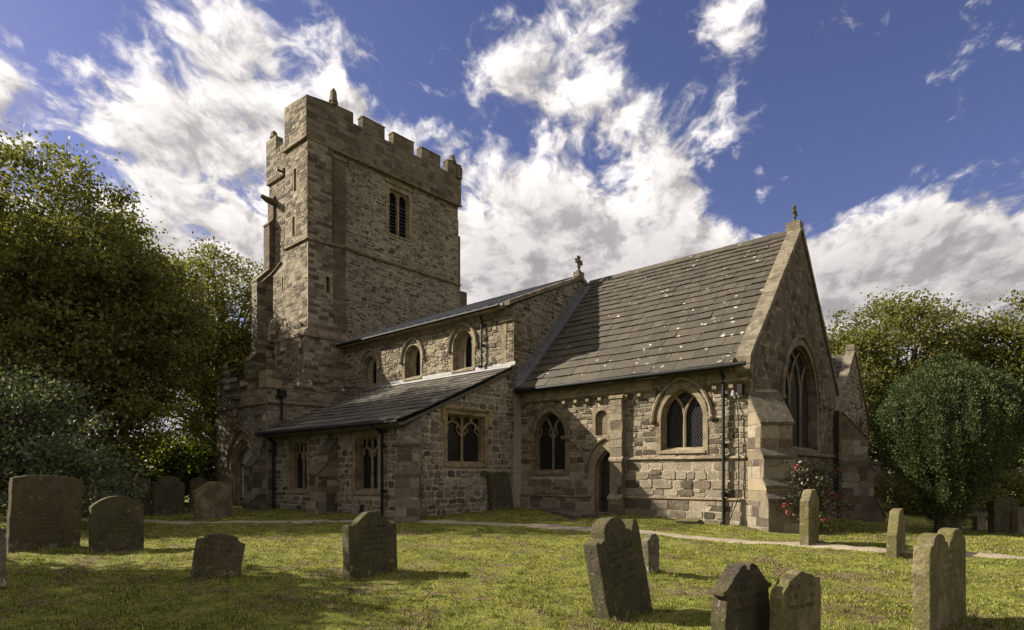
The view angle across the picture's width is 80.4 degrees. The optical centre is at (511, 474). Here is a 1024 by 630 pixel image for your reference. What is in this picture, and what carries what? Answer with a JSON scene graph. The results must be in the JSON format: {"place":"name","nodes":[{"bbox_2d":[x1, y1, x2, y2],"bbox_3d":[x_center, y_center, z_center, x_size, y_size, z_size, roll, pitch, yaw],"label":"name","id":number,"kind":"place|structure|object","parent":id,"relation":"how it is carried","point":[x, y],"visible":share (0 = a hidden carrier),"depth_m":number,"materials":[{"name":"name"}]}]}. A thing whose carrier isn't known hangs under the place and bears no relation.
{"place":"outdoors","nodes":[
{"label":"outdoors","id":0,"kind":"place"},
{"bbox_2d":[0,483,1023,629],"bbox_3d":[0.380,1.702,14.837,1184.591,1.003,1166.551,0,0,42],"label":"ground","id":1,"kind":"structure","parent":0,"point":[914,518],"depth_m":9.60,"materials":[{"name":"green plant"}]},
{"bbox_2d":[0,527,6,586],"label":"headstone","id":2,"kind":"object","parent":1,"relation":"on","point":[3,572],"visible":0.83,"depth_m":8.47,"materials":[{"name":"grey stone"}]},
{"bbox_2d":[6,475,83,552],"bbox_3d":[-9.994,0.899,12.978,0.160,1.777,1.310,0,-3,32],"label":"headstone","id":3,"kind":"object","parent":1,"relation":"on","point":[45,511],"visible":0.83,"depth_m":12.88,"materials":[{"name":"grey stone"}]},
{"bbox_2d":[0,347,169,515],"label":"leafy bush","id":4,"kind":"object","parent":1,"relation":"on","point":[16,448],"visible":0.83,"depth_m":17.71,"materials":[{"name":"green plant"}]},
{"bbox_2d":[0,121,226,493],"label":"broadleaf tree","id":5,"kind":"object","parent":1,"relation":"on","point":[86,327],"visible":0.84,"depth_m":23.17,"materials":[{"name":"green plant"}]},
{"bbox_2d":[88,496,143,551],"bbox_3d":[-8.459,1.153,12.965,0.140,1.395,1.024,0,0,36],"label":"headstone","id":6,"kind":"object","parent":1,"relation":"on","point":[116,523],"visible":0.85,"depth_m":12.89,"materials":[{"name":"grey stone"}]},
{"bbox_2d":[97,470,139,499],"bbox_3d":[-14.918,0.797,22.992,0.200,1.984,1.476,0,0,32],"label":"bush","id":7,"kind":"object","parent":1,"relation":"on","point":[131,479],"visible":0.16,"depth_m":23.06,"materials":[{"name":"green plant"}]},
{"bbox_2d":[29,201,219,448],"bbox_3d":[-22.372,-6.130,33.170,12.453,15.914,10.533,0,0,42],"label":"broadleaf tree","id":8,"kind":"object","parent":1,"relation":"on","point":[177,266],"visible":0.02,"depth_m":33.56,"materials":[{"name":"green plant"}]},
{"bbox_2d":[56,436,211,505],"bbox_3d":[-21.787,-0.219,29.724,16.764,4.195,5.525,0,0,-8],"label":"hedge","id":9,"kind":"object","parent":1,"relation":"on","point":[88,491],"visible":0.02,"depth_m":29.32,"materials":[{"name":"green plant"}]},
{"bbox_2d":[138,477,150,515],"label":"headstone","id":10,"kind":"object","parent":1,"relation":"on","point":[145,501],"visible":0.56,"depth_m":23.05,"materials":[{"name":"grey stone"}]},
{"bbox_2d":[91,419,223,503],"bbox_3d":[-16.993,-0.527,30.189,8.929,4.628,5.457,0,0,6],"label":"leafy bush","id":11,"kind":"object","parent":1,"relation":"on","point":[201,451],"visible":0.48,"depth_m":28.86,"materials":[{"name":"green plant"}]},
{"bbox_2d":[152,476,184,515],"bbox_3d":[-13.383,0.906,23.586,0.200,1.720,1.186,0,0,32],"label":"headstone","id":12,"kind":"object","parent":1,"relation":"on","point":[168,494],"visible":0.88,"depth_m":23.49,"materials":[{"name":"grey stone"}]},
{"bbox_2d":[134,231,263,444],"bbox_3d":[-19.645,-7.357,42.267,16.893,17.847,11.698,0,0,-2],"label":"broadleaf tree","id":13,"kind":"object","parent":1,"relation":"on","point":[234,344],"visible":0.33,"depth_m":39.96,"materials":[{"name":"green plant"}]},
{"bbox_2d":[189,477,208,511],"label":"headstone","id":14,"kind":"object","parent":1,"relation":"on","point":[195,483],"visible":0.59,"depth_m":25.40,"materials":[{"name":"grey stone"}]},
{"bbox_2d":[192,481,232,519],"bbox_3d":[-10.536,1.000,21.343,0.200,1.525,1.325,0,5,34],"label":"headstone","id":15,"kind":"object","parent":1,"relation":"on","point":[212,499],"visible":0.89,"depth_m":21.25,"materials":[{"name":"grey stone"}]},
{"bbox_2d":[189,533,244,581],"bbox_3d":[-4.466,1.341,9.183,0.170,0.889,0.684,-6,-15,44],"label":"headstone","id":16,"kind":"object","parent":1,"relation":"on","point":[216,554],"visible":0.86,"depth_m":9.11,"materials":[{"name":"grey stone"}]},
{"bbox_2d":[342,511,396,580],"bbox_3d":[-2.276,1.216,9.753,0.170,1.242,0.954,-4,-3,39],"label":"headstone","id":17,"kind":"object","parent":1,"relation":"on","point":[369,541],"visible":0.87,"depth_m":9.63,"materials":[{"name":"grey stone"}]},
{"bbox_2d":[487,472,513,509],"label":"headstone","id":18,"kind":"object","parent":1,"relation":"on","point":[500,490],"visible":0.84,"depth_m":22.53,"materials":[{"name":"grey stone"}]},
{"bbox_2d":[208,88,886,532],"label":"church","id":19,"kind":"structure","parent":1,"relation":"on","point":[394,374],"depth_m":23.49,"materials":[{"name":"stone"}]},
{"bbox_2d":[538,508,597,518],"bbox_3d":[1.945,1.372,20.917,1.149,0.230,4.167,0,0,-14],"label":"ledger stone","id":20,"kind":"object","parent":1,"relation":"on","point":[571,514],"visible":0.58,"depth_m":20.09,"materials":[{"name":"grey stone"}]},
{"bbox_2d":[583,517,652,619],"bbox_3d":[1.230,1.165,7.008,0.828,1.375,0.200,-12,3,-43],"label":"headstone","id":21,"kind":"object","parent":1,"relation":"on","point":[616,568],"visible":0.92,"depth_m":6.86,"materials":[{"name":"grey stone"}]},
{"bbox_2d":[642,533,659,574],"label":"headstone","id":22,"kind":"object","parent":1,"relation":"on","point":[650,545],"visible":0.68,"depth_m":9.54,"materials":[{"name":"grey stone"}]},
{"bbox_2d":[675,518,699,523],"bbox_3d":[5.438,1.498,18.667,0.732,0.230,1.354,0,0,17],"label":"ledger stone","id":23,"kind":"object","parent":1,"relation":"on","point":[687,521],"visible":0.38,"depth_m":18.25,"materials":[{"name":"beige stone"}]},
{"bbox_2d":[709,561,771,629],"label":"headstone","id":24,"kind":"object","parent":1,"relation":"on","point":[739,591],"visible":0.99,"depth_m":5.38,"materials":[{"name":"grey stone"}]},
{"bbox_2d":[769,569,820,629],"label":"headstone","id":25,"kind":"object","parent":1,"relation":"on","point":[795,599],"visible":1,"depth_m":5.43,"materials":[{"name":"grey stone"}]},
{"bbox_2d":[800,489,818,545],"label":"headstone","id":26,"kind":"object","parent":1,"relation":"on","point":[809,517],"visible":0.81,"depth_m":13.59,"materials":[{"name":"beige stone"}]},
{"bbox_2d":[776,456,853,530],"bbox_3d":[8.477,0.541,17.424,3.237,2.192,2.597,0,0,-21],"label":"flowering bush","id":27,"kind":"object","parent":1,"relation":"on","point":[804,480],"visible":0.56,"depth_m":16.87,"materials":[{"name":"green plant"}]},
{"bbox_2d":[869,461,888,503],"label":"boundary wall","id":28,"kind":"structure","parent":1,"relation":"on","point":[876,465],"depth_m":34.92,"materials":[{"name":"stone"}]},
{"bbox_2d":[886,508,905,557],"bbox_3d":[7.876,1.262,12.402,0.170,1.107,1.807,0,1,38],"label":"headstone","id":29,"kind":"object","parent":1,"relation":"on","point":[896,539],"visible":0.85,"depth_m":11.92,"materials":[{"name":"beige stone"}]},
{"bbox_2d":[824,285,1023,500],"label":"broadleaf tree","id":30,"kind":"object","parent":1,"relation":"on","point":[880,363],"visible":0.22,"depth_m":35.75,"materials":[{"name":"green plant"}]},
{"bbox_2d":[854,350,1023,532],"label":"yew tree","id":31,"kind":"object","parent":1,"relation":"on","point":[948,491],"visible":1,"depth_m":15.98,"materials":[{"name":"green plant"}]},
{"bbox_2d":[913,528,965,629],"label":"headstone","id":32,"kind":"object","parent":1,"relation":"on","point":[939,578],"visible":0.99,"depth_m":6.14,"materials":[{"name":"beige stone"}]},
{"bbox_2d":[874,463,1023,517],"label":"hedge","id":33,"kind":"object","parent":1,"relation":"on","point":[895,491],"visible":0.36,"depth_m":30.01,"materials":[{"name":"green plant"}]},
{"bbox_2d":[972,513,985,530],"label":"headstone","id":34,"kind":"object","parent":1,"relation":"on","point":[978,522],"visible":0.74,"depth_m":18.50,"materials":[{"name":"grey stone"}]},
{"bbox_2d":[962,289,1023,490],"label":"broadleaf tree","id":35,"kind":"object","parent":1,"relation":"on","point":[1017,342],"visible":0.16,"depth_m":34.64,"materials":[{"name":"green plant"}]},
{"bbox_2d":[988,498,1019,533],"bbox_3d":[13.543,1.251,16.674,0.811,1.201,0.200,0,0,-8],"label":"headstone","id":36,"kind":"object","parent":1,"relation":"on","point":[999,513],"visible":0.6,"depth_m":16.57,"materials":[{"name":"grey stone"}]},
{"bbox_2d":[1011,507,1023,534],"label":"headstone","id":37,"kind":"object","parent":1,"relation":"on","point":[1017,518],"visible":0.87,"depth_m":16.51,"materials":[{"name":"grey stone"}]},
{"bbox_2d":[0,516,1023,558],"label":"gravel path","id":38,"kind":"structure","parent":0,"point":[816,545],"depth_m":16.35,"materials":[{"name":"beige gravel"}]},
{"bbox_2d":[0,0,1023,473],"label":"sky","id":39,"kind":"structure","parent":0,"point":[620,136],"materials":[{"name":"blue"}]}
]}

